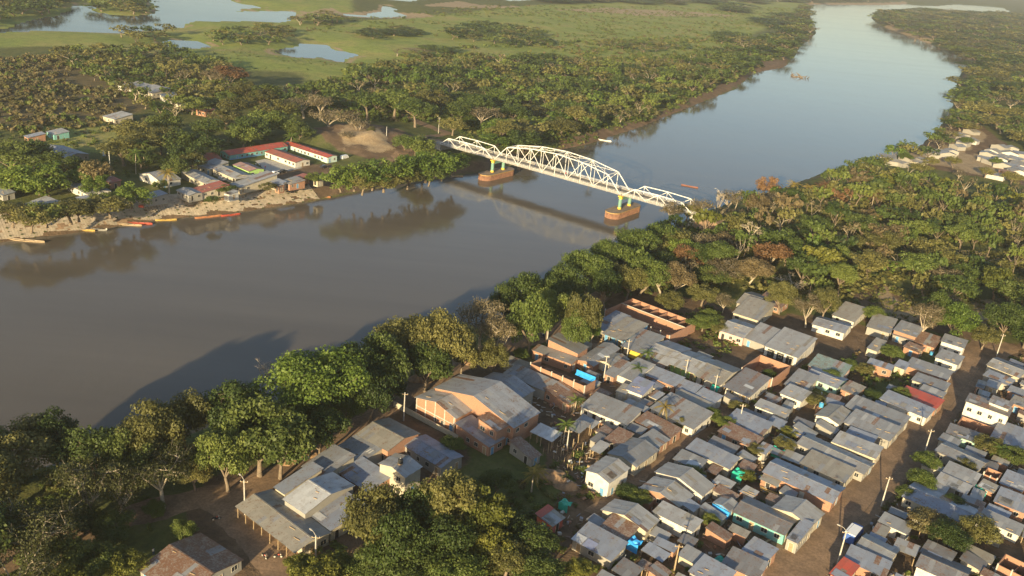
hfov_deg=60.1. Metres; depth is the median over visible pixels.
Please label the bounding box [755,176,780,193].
tree
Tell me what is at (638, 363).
palm tree
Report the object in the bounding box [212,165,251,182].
house
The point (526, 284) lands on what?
tree
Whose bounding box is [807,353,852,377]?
house
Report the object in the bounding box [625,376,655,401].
house
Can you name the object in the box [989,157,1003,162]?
tree
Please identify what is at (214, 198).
tree
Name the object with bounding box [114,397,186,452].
tree
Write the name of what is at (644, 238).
tree
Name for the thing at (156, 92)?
house
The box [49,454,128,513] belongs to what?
tree
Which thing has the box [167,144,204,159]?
tree
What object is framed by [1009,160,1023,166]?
house
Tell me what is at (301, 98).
tree
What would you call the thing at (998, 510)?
lean to shed
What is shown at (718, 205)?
tree
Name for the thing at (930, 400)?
house
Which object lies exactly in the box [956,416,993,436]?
unfinished building
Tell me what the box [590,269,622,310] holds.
tree
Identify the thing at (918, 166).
tree
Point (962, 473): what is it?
house
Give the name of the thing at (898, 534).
door
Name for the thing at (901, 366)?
house
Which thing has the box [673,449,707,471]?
house
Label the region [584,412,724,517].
grass lane
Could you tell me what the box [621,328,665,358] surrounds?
shop
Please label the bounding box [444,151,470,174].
tree
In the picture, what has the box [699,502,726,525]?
lean to shed
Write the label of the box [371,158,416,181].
tree
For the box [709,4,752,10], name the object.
tree
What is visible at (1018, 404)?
house
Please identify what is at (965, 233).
tree
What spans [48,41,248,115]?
village wood
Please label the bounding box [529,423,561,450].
carport
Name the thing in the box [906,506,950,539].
tree
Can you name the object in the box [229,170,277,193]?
house
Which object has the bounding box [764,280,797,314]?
tree
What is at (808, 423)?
lean to shed
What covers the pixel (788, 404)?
lean to shed
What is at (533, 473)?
palm tree
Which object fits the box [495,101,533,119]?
tree
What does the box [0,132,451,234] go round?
village road
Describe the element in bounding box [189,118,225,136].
tree
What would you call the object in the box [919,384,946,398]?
house
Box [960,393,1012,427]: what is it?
white building
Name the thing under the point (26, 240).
canoe
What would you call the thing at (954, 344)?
house
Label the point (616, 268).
tree
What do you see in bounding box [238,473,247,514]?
utility pole
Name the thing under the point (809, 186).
palm tree
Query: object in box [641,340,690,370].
shop
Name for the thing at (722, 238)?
tree
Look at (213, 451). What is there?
tree
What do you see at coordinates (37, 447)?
tree
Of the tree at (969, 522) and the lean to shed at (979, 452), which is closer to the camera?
the tree at (969, 522)
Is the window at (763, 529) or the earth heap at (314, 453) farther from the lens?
the earth heap at (314, 453)
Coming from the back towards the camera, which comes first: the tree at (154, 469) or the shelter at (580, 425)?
the shelter at (580, 425)
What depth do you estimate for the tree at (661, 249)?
337.96 m
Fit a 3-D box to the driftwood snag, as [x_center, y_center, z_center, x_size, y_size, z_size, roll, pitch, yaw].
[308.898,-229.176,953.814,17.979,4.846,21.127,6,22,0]
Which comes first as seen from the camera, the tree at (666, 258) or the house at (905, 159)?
the tree at (666, 258)
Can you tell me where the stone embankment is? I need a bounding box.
[0,184,318,238]
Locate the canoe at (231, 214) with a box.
[221,213,240,216]
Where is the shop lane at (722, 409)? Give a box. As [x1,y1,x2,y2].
[587,341,732,415]
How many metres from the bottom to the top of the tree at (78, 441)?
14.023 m
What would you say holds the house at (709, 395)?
on the ground
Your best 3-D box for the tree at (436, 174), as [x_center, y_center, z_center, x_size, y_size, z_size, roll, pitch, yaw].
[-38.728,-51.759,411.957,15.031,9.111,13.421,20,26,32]
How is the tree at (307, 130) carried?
on the ground
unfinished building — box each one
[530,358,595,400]
[604,298,695,342]
[741,355,789,390]
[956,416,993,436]
[980,467,1001,483]
[995,554,1023,575]
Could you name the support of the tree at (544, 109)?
on the ground
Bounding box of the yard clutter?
[533,338,1023,575]
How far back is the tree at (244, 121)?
449.13 m
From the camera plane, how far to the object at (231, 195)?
368.17 m
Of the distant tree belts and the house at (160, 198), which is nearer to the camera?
the house at (160, 198)
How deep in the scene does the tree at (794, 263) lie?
329.26 m
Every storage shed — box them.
[273,461,323,496]
[311,491,365,540]
[339,456,390,500]
[509,436,541,466]
[615,383,628,401]
[712,475,736,490]
[739,485,758,499]
[759,473,780,491]
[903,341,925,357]
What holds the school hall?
on the ground
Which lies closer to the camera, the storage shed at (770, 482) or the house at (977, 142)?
the storage shed at (770, 482)
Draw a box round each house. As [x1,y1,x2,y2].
[0,188,14,200]
[24,131,45,140]
[30,196,58,204]
[45,128,69,139]
[50,145,88,163]
[67,181,110,195]
[76,195,96,211]
[102,176,121,188]
[103,111,132,123]
[118,81,151,94]
[136,84,170,98]
[138,190,167,206]
[138,532,243,575]
[140,170,180,187]
[160,92,177,103]
[175,102,197,109]
[176,187,202,202]
[181,169,218,185]
[193,180,228,199]
[194,152,221,161]
[196,107,214,116]
[196,158,228,174]
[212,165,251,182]
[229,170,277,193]
[233,162,263,174]
[269,178,286,189]
[283,176,304,190]
[293,173,309,183]
[378,453,422,494]
[405,434,463,476]
[455,415,504,455]
[477,412,509,445]
[503,355,529,369]
[531,344,577,372]
[548,332,588,366]
[571,521,628,568]
[577,342,620,370]
[580,391,642,429]
[585,455,629,497]
[598,352,629,370]
[599,513,638,540]
[600,499,659,541]
[604,427,633,449]
[607,437,658,475]
[616,357,655,384]
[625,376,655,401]
[634,411,682,444]
[639,429,670,454]
[639,476,693,508]
[645,366,685,392]
[649,392,713,436]
[652,500,703,537]
[654,462,715,504]
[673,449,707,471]
[674,379,701,393]
[675,389,713,407]
[685,437,739,477]
[688,554,736,575]
[694,387,722,408]
[708,435,739,454]
[718,319,755,345]
[718,421,763,451]
[721,546,768,575]
[727,408,773,441]
[732,296,774,325]
[732,496,797,544]
[736,291,765,307]
[741,536,778,568]
[743,322,780,351]
[743,408,767,418]
[754,398,791,420]
[761,291,787,313]
[762,458,844,511]
[771,495,824,532]
[777,424,804,441]
[779,383,811,409]
[784,368,819,390]
[796,434,874,481]
[799,449,856,486]
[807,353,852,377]
[808,367,848,393]
[811,316,852,339]
[815,403,851,429]
[829,556,859,575]
[831,430,883,467]
[832,301,866,327]
[843,408,901,448]
[844,395,911,434]
[844,544,892,575]
[846,426,878,442]
[856,533,899,561]
[865,313,897,339]
[867,358,894,377]
[878,512,911,539]
[879,153,896,160]
[879,389,934,425]
[885,159,901,166]
[893,320,922,342]
[893,359,910,375]
[894,158,910,167]
[898,157,916,162]
[898,385,944,415]
[901,482,978,532]
[906,357,953,381]
[910,159,924,165]
[911,372,950,393]
[914,331,941,352]
[914,550,971,575]
[915,156,929,163]
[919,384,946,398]
[919,539,956,561]
[923,151,939,158]
[934,349,964,372]
[934,442,990,473]
[935,472,972,497]
[937,150,957,158]
[938,333,968,354]
[942,460,981,494]
[944,148,958,154]
[945,422,982,447]
[948,144,965,150]
[955,131,970,136]
[955,135,970,139]
[956,140,971,147]
[963,129,980,134]
[968,137,979,144]
[974,379,986,394]
[974,506,1023,542]
[976,155,991,160]
[977,478,999,500]
[979,150,993,157]
[981,157,997,165]
[982,369,1015,391]
[985,148,1001,153]
[985,172,1005,180]
[985,357,1023,384]
[985,379,1001,394]
[990,144,1009,149]
[990,422,1023,449]
[992,162,1011,168]
[993,156,1008,161]
[993,486,1023,521]
[998,169,1016,173]
[998,469,1023,493]
[1000,153,1013,161]
[1001,150,1018,156]
[1006,385,1023,399]
[1007,145,1018,150]
[1007,167,1023,175]
[1009,155,1023,161]
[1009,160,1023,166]
[1010,395,1023,413]
[1013,150,1023,157]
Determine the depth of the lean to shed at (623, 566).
171.47 m
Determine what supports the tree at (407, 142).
on the ground
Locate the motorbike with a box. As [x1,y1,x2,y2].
[273,554,282,557]
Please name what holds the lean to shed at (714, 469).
on the ground
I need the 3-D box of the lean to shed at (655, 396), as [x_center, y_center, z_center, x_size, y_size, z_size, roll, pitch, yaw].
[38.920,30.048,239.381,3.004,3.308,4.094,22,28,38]
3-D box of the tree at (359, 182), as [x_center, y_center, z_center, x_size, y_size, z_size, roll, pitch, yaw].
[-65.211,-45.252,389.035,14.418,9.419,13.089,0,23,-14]
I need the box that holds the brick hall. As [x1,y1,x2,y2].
[414,389,471,432]
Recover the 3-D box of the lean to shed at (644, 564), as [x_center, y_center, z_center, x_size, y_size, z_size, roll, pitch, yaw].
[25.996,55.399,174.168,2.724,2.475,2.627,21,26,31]
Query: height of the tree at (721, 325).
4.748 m
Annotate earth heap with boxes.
[282,459,298,465]
[295,449,317,458]
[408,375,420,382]
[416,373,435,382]
[538,468,566,484]
[553,478,578,491]
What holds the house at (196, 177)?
on the ground
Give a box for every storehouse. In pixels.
[301,444,355,475]
[338,434,381,464]
[356,417,420,460]
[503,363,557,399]
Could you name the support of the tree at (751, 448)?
on the ground
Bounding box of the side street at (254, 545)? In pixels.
[194,479,311,575]
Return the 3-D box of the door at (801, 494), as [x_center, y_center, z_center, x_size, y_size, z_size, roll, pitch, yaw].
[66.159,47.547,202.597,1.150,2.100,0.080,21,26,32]
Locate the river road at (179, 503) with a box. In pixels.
[0,286,626,573]
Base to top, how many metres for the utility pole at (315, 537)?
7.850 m
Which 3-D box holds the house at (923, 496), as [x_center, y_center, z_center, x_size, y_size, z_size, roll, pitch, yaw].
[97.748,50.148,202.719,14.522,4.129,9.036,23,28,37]
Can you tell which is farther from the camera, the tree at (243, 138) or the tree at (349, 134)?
the tree at (349, 134)
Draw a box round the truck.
[842,522,863,544]
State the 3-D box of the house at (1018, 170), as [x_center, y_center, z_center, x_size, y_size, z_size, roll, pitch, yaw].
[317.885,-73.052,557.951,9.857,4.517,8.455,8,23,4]
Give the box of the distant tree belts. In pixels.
[0,0,889,56]
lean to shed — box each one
[543,380,586,412]
[575,414,599,435]
[580,379,600,389]
[583,340,591,351]
[583,369,599,380]
[586,513,604,525]
[589,432,605,446]
[590,387,611,395]
[595,425,613,435]
[596,569,614,575]
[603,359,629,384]
[611,557,643,575]
[624,398,638,405]
[626,422,647,437]
[636,403,650,412]
[637,558,652,575]
[638,398,653,410]
[640,541,670,563]
[641,495,654,509]
[647,561,671,575]
[648,390,665,403]
[649,526,671,542]
[652,379,664,391]
[653,536,677,560]
[677,533,698,547]
[678,544,706,567]
[681,498,700,516]
[697,351,713,358]
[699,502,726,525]
[705,521,732,548]
[706,463,722,477]
[712,484,739,500]
[723,392,742,407]
[728,523,750,545]
[737,449,757,463]
[737,459,757,478]
[764,393,782,404]
[765,492,782,506]
[766,397,777,403]
[768,415,787,427]
[768,447,784,458]
[775,433,797,451]
[779,485,798,496]
[781,449,804,467]
[782,400,794,414]
[785,518,813,553]
[792,416,815,428]
[793,421,817,436]
[814,419,839,438]
[823,397,844,405]
[826,392,841,404]
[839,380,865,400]
[869,532,886,542]
[872,522,890,537]
[875,399,886,405]
[886,384,896,390]
[888,506,908,519]
[891,333,913,344]
[893,537,919,565]
[920,482,949,494]
[921,462,944,476]
[937,432,962,446]
[959,550,987,575]
[962,494,985,508]
[965,445,987,457]
[966,545,995,568]
[970,487,985,500]
[977,389,990,396]
[980,567,1000,575]
[982,461,998,473]
[986,503,1011,517]
[986,534,1003,547]
[991,455,1009,472]
[1009,358,1023,366]
[1016,409,1023,421]
[1017,468,1023,474]
[1020,380,1023,388]
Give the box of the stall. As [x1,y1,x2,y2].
[712,495,737,518]
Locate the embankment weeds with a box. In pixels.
[0,184,318,241]
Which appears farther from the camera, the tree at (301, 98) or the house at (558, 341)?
the tree at (301, 98)
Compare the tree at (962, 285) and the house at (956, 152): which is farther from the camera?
the house at (956, 152)
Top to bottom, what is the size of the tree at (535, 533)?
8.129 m
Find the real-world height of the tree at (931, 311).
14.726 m
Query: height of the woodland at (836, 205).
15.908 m
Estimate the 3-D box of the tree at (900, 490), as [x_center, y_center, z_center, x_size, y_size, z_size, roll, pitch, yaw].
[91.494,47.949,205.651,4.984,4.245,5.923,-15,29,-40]
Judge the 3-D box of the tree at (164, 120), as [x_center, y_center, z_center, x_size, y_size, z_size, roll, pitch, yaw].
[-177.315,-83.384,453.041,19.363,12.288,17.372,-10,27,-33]
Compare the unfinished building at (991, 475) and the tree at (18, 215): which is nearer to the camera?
the unfinished building at (991, 475)
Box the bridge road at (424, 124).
[375,105,448,132]
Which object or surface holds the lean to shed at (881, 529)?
on the ground
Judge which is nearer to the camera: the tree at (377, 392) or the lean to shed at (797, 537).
the lean to shed at (797, 537)
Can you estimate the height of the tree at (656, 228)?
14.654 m
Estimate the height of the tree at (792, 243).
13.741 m
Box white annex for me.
[988,395,1013,411]
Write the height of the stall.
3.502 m
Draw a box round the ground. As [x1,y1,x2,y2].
[0,0,1023,575]
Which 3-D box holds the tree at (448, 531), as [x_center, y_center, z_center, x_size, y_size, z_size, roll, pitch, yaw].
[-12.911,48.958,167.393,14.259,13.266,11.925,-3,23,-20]
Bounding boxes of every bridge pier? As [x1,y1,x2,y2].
[478,159,513,180]
[605,195,640,219]
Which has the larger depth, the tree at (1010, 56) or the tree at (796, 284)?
the tree at (1010, 56)
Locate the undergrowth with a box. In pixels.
[0,4,1023,575]
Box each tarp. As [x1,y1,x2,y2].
[558,498,572,513]
[575,370,595,380]
[626,535,642,554]
[710,384,719,391]
[712,503,728,519]
[714,555,723,561]
[730,467,744,482]
[771,446,784,458]
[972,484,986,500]
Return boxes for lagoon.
[0,0,1009,61]
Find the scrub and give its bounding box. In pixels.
[0,52,150,132]
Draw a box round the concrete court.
[256,159,300,171]
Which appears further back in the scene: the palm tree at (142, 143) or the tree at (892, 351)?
the palm tree at (142, 143)
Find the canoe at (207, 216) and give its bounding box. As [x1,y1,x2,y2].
[195,214,221,218]
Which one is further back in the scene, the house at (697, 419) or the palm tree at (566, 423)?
the house at (697, 419)
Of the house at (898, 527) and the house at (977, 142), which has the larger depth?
the house at (977, 142)
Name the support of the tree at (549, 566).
on the ground
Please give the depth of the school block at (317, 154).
440.50 m
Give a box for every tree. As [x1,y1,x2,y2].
[0,139,44,168]
[0,161,48,192]
[0,201,27,227]
[0,413,57,484]
[0,422,23,450]
[0,444,27,507]
[0,490,89,569]
[0,501,31,554]
[0,534,62,575]
[5,205,56,233]
[7,161,66,196]
[9,138,55,167]
[13,532,92,568]
[14,201,71,227]
[21,167,72,195]
[23,405,78,467]
[27,498,100,535]
[30,150,88,171]
[34,558,101,575]
[45,199,89,224]
[45,424,130,481]
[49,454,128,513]
[61,539,118,574]
[62,198,99,221]
[66,163,107,182]
[76,159,114,184]
[78,174,109,192]
[84,191,114,207]
[85,195,133,218]
[86,508,136,544]
[94,465,150,513]
[95,136,147,165]
[99,427,157,494]
[101,543,149,575]
[107,181,156,208]
[110,118,156,136]
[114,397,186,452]
[117,437,198,507]
[120,129,165,157]
[123,147,160,169]
[126,147,145,173]
[133,139,148,158]
[141,498,165,517]
[143,127,177,154]
[144,111,184,128]
[149,387,216,455]
[151,180,168,190]
[155,127,196,147]
[156,156,173,163]
[157,168,177,192]
[159,158,190,174]
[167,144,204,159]
[170,519,199,539]
[174,130,224,151]
[174,458,215,490]
[176,95,212,114]
[179,151,207,168]
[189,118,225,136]
[190,421,259,491]
[200,68,224,85]
[200,378,272,432]
[203,195,220,203]
[203,392,315,477]
[206,106,242,129]
[209,90,244,101]
[210,64,250,81]
[216,96,249,110]
[216,184,238,191]
[223,125,262,147]
[226,80,258,99]
[228,115,271,140]
[242,88,279,106]
[246,109,287,130]
[248,83,282,103]
[248,344,372,406]
[251,416,316,479]
[256,358,273,387]
[257,98,300,113]
[258,181,277,192]
[272,115,306,137]
[279,388,325,428]
[282,132,299,143]
[282,551,315,573]
[284,92,319,118]
[284,121,316,138]
[287,550,352,575]
[289,93,329,112]
[302,406,352,453]
[304,172,321,184]
[306,107,351,126]
[308,94,333,119]
[318,340,384,412]
[319,164,353,192]
[324,383,367,426]
[324,549,373,575]
[333,162,377,191]
[338,109,361,123]
[338,481,403,548]
[339,131,354,136]
[341,90,386,119]
[346,544,397,575]
[347,175,377,195]
[348,118,370,129]
[352,158,394,190]
[355,365,398,422]
[356,28,386,33]
[357,329,412,382]
[362,508,430,571]
[370,91,421,119]
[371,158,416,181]
[372,173,404,192]
[372,313,448,375]
[376,549,435,575]
[377,101,402,109]
[378,28,415,35]
[385,377,406,405]
[385,481,439,525]
[391,97,438,127]
[391,134,411,149]
[391,152,433,183]
[395,27,426,32]
[395,170,425,189]
[399,134,430,155]
[403,47,430,51]
[404,307,479,359]
[405,341,454,391]
[409,139,436,155]
[410,513,480,567]
[411,151,452,182]
[413,91,440,102]
[416,88,452,110]
[416,167,446,186]
[416,548,489,575]
[417,466,486,526]
[418,44,455,52]
[427,151,463,180]
[438,116,469,135]
[439,101,473,116]
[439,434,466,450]
[440,113,475,121]
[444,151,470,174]
[448,478,515,534]
[449,91,472,100]
[449,334,480,373]
[451,295,508,349]
[460,94,496,114]
[463,93,499,105]
[468,523,517,565]
[469,107,501,124]
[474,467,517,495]
[475,338,509,372]
[476,311,517,366]
[478,133,512,145]
[480,118,515,128]
[481,539,533,575]
[482,88,516,102]
[484,119,522,137]
[488,281,522,324]
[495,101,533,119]
[496,506,531,532]
[504,292,557,354]
[505,519,559,557]
[506,129,541,152]
[507,271,552,303]
[509,554,568,575]
[512,347,529,359]
[516,125,542,136]
[520,465,543,491]
[523,103,548,115]
[524,461,549,483]
[536,276,572,299]
[536,287,569,339]
[543,0,578,2]
[543,116,580,133]
[544,260,589,295]
[555,418,576,443]
[560,309,592,344]
[561,248,614,295]
[563,556,597,575]
[564,105,596,121]
[564,105,600,121]
[564,291,603,339]
[568,395,585,410]
[585,255,625,295]
[590,237,634,261]
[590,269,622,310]
[590,325,601,342]
[593,255,626,266]
[614,227,662,254]
[615,264,650,300]
[615,482,640,500]
[620,0,658,3]
[624,248,655,261]
[626,255,671,295]
[626,487,653,504]
[632,362,647,372]
[639,348,656,360]
[644,221,679,240]
[644,265,675,295]
[645,245,668,253]
[650,250,679,264]
[655,228,695,247]
[655,290,684,311]
[655,399,673,419]
[659,200,682,223]
[662,0,686,2]
[664,238,701,263]
[666,261,696,290]
[673,243,704,266]
[673,417,683,428]
[675,203,701,221]
[679,242,710,270]
[681,463,706,474]
[685,313,719,331]
[686,283,719,306]
[687,197,717,210]
[688,232,716,243]
[689,0,725,2]
[692,264,731,283]
[696,308,723,322]
[701,512,720,524]
[703,231,743,249]
[703,240,741,267]
[705,257,744,284]
[706,406,721,420]
[707,319,727,333]
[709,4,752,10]
[713,416,737,427]
[714,292,735,312]
[716,6,754,12]
[716,189,743,211]
[717,191,724,211]
[722,207,748,214]
[722,211,758,232]
[728,400,749,409]
[731,257,775,284]
[739,469,755,482]
[740,221,762,250]
[740,258,772,268]
[743,191,771,208]
[744,17,777,22]
[746,442,764,455]
[752,241,793,264]
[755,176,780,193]
[761,190,788,210]
[761,369,776,378]
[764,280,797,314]
[765,227,803,253]
[770,272,807,289]
[772,435,797,450]
[773,188,807,210]
[776,425,798,439]
[784,179,800,188]
[784,223,814,236]
[786,251,821,284]
[790,244,817,256]
[792,293,823,327]
[799,214,834,229]
[801,245,847,278]
[802,183,816,199]
[806,393,826,408]
[810,286,841,316]
[812,229,849,244]
[815,243,852,258]
[818,180,828,197]
[823,368,841,376]
[825,262,859,295]
[838,208,871,219]
[839,358,857,370]
[843,213,883,237]
[849,249,888,279]
[851,230,882,252]
[855,362,876,374]
[861,306,887,316]
[863,388,882,400]
[864,193,881,206]
[867,223,909,240]
[871,230,905,256]
[880,344,905,358]
[889,386,912,397]
[893,218,937,233]
[894,484,916,495]
[897,152,914,158]
[898,250,938,289]
[905,468,938,489]
[906,220,930,234]
[906,236,956,255]
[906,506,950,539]
[908,301,945,331]
[909,162,935,172]
[910,450,942,469]
[920,290,956,327]
[921,156,939,165]
[924,516,975,552]
[930,265,964,287]
[931,250,974,268]
[931,272,981,298]
[936,301,983,336]
[938,117,982,130]
[940,212,968,234]
[943,45,990,52]
[943,223,985,251]
[944,492,968,505]
[945,155,962,167]
[947,292,962,302]
[949,262,982,282]
[952,166,968,180]
[953,60,997,67]
[954,457,976,470]
[957,513,1003,545]
[959,112,1002,125]
[959,137,975,142]
[970,323,1003,349]
[971,102,1012,114]
[972,433,1003,455]
[979,167,995,177]
[981,265,1015,299]
[981,300,1023,333]
[985,277,1023,304]
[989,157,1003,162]
[991,442,1012,456]
[994,53,1023,62]
[994,81,1023,90]
[995,445,1023,466]
[999,171,1023,184]
[1007,129,1023,140]
[1008,319,1023,348]
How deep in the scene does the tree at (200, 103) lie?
501.62 m
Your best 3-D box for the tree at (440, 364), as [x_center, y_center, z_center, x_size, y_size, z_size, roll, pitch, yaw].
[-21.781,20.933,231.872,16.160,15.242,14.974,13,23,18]
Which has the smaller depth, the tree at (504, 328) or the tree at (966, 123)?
the tree at (504, 328)
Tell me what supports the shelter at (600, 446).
on the ground
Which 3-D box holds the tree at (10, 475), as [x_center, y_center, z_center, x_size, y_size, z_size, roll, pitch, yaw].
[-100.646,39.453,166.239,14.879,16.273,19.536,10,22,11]
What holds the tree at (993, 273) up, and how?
on the ground
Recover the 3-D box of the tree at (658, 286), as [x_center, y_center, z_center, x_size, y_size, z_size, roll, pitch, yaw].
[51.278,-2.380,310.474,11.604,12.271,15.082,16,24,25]
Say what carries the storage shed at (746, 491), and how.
on the ground
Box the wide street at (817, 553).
[764,339,1022,575]
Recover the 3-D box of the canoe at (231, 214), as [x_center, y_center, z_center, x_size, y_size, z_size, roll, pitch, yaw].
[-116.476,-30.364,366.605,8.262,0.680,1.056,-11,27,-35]
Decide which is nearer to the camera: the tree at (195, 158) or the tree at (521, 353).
the tree at (521, 353)
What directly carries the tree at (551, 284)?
on the ground
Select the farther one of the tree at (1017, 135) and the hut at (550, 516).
the tree at (1017, 135)
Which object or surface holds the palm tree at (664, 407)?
on the ground
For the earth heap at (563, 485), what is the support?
on the ground
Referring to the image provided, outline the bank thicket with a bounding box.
[836,118,963,180]
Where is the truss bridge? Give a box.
[434,136,700,225]
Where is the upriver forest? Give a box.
[869,8,1023,140]
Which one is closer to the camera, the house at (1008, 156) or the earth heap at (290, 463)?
the earth heap at (290, 463)
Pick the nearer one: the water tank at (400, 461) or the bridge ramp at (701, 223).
the water tank at (400, 461)
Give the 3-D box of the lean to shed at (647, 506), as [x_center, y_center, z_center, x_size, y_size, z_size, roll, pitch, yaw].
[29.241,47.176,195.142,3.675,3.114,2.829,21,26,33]
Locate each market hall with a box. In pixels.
[434,374,540,445]
[483,372,534,404]
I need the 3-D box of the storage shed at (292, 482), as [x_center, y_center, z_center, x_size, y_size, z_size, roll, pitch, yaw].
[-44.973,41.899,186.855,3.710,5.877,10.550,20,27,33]
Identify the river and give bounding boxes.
[0,4,966,469]
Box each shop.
[597,310,630,337]
[602,316,648,348]
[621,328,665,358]
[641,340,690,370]
[667,350,714,381]
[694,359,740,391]
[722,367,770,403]
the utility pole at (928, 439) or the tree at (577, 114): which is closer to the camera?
the utility pole at (928, 439)
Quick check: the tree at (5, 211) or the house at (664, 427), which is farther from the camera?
the tree at (5, 211)
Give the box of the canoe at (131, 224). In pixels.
[117,223,141,225]
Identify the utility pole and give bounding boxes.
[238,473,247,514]
[309,528,319,556]
[403,393,407,420]
[603,355,609,381]
[673,544,682,573]
[836,524,849,563]
[880,476,892,506]
[924,429,933,450]
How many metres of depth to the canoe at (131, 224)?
345.02 m
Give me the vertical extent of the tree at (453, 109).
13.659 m
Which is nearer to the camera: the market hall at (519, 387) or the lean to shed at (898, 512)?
the lean to shed at (898, 512)
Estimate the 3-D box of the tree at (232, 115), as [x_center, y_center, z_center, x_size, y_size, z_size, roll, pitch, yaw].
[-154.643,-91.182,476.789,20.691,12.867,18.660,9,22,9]
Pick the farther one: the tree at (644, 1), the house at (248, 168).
the tree at (644, 1)
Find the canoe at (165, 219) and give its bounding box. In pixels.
[155,219,176,220]
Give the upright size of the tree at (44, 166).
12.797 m
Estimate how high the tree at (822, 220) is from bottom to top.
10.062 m
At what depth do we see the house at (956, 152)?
599.49 m
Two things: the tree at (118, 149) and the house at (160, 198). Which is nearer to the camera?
the house at (160, 198)
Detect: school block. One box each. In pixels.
[220,142,287,159]
[264,149,309,167]
[284,141,336,162]
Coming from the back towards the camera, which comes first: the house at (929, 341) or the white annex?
the house at (929, 341)
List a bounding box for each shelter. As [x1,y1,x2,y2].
[567,419,590,441]
[589,440,610,459]
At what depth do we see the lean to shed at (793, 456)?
216.09 m
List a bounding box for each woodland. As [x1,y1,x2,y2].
[252,4,820,131]
[625,156,1023,306]
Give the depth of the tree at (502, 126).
509.81 m
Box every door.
[334,529,338,538]
[434,467,437,475]
[482,446,485,454]
[575,543,580,553]
[599,487,603,495]
[668,524,673,533]
[748,521,754,530]
[787,542,793,551]
[798,491,803,498]
[894,531,901,538]
[1012,406,1017,413]
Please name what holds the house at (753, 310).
on the ground
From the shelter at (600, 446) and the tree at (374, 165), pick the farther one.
the tree at (374, 165)
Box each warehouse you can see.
[235,489,330,556]
[283,472,354,518]
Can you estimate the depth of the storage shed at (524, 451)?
207.47 m
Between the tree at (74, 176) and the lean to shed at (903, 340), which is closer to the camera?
the lean to shed at (903, 340)
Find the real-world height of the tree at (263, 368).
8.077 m
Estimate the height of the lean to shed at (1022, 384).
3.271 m
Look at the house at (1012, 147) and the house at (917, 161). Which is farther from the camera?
the house at (1012, 147)
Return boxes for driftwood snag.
[791,72,808,77]
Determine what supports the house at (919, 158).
on the ground
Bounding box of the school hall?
[763,327,817,365]
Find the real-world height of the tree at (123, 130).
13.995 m
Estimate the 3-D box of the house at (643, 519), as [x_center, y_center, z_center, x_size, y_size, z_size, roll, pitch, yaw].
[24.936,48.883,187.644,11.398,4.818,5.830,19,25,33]
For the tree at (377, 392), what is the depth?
211.58 m
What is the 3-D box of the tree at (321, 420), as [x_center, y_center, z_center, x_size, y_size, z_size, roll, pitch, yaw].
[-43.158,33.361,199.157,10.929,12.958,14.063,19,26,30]
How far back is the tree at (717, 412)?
231.23 m
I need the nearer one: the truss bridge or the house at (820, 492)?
the house at (820, 492)
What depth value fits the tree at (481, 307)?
253.75 m
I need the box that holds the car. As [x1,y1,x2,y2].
[218,176,226,180]
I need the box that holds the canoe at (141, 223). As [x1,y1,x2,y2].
[130,222,151,224]
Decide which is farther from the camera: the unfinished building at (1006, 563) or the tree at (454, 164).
the tree at (454, 164)
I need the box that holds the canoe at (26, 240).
[8,238,44,242]
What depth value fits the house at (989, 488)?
210.19 m
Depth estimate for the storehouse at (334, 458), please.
193.39 m
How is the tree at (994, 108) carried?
on the ground
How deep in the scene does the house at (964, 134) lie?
665.84 m
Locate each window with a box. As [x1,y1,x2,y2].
[231,564,237,572]
[320,538,326,545]
[587,549,593,557]
[736,515,742,521]
[760,526,767,533]
[773,532,779,538]
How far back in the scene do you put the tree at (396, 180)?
391.92 m
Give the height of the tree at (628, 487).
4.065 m
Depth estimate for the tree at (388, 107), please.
556.36 m
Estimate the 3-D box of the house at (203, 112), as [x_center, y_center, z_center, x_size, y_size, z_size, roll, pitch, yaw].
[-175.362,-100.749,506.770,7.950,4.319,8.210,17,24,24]
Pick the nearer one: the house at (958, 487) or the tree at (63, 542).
the tree at (63, 542)
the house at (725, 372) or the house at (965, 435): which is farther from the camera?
the house at (725, 372)
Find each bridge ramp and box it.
[423,138,446,142]
[693,217,765,242]
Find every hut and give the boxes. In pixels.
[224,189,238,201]
[275,183,283,193]
[313,177,322,186]
[535,504,565,532]
[755,442,772,461]
[865,337,886,358]
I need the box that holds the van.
[340,154,348,158]
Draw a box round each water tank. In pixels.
[397,458,402,464]
[818,402,823,408]
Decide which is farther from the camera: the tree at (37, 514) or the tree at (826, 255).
the tree at (826, 255)
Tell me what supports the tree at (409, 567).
on the ground
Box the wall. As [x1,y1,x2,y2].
[393,401,458,437]
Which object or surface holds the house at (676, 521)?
on the ground
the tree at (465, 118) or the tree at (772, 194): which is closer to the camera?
the tree at (772, 194)
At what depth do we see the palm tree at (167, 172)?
363.63 m
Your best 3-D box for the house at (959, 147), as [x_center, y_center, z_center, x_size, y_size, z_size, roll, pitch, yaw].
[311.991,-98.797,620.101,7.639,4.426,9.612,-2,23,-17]
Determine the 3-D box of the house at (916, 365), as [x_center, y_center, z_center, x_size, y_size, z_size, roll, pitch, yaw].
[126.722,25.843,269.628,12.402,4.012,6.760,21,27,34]

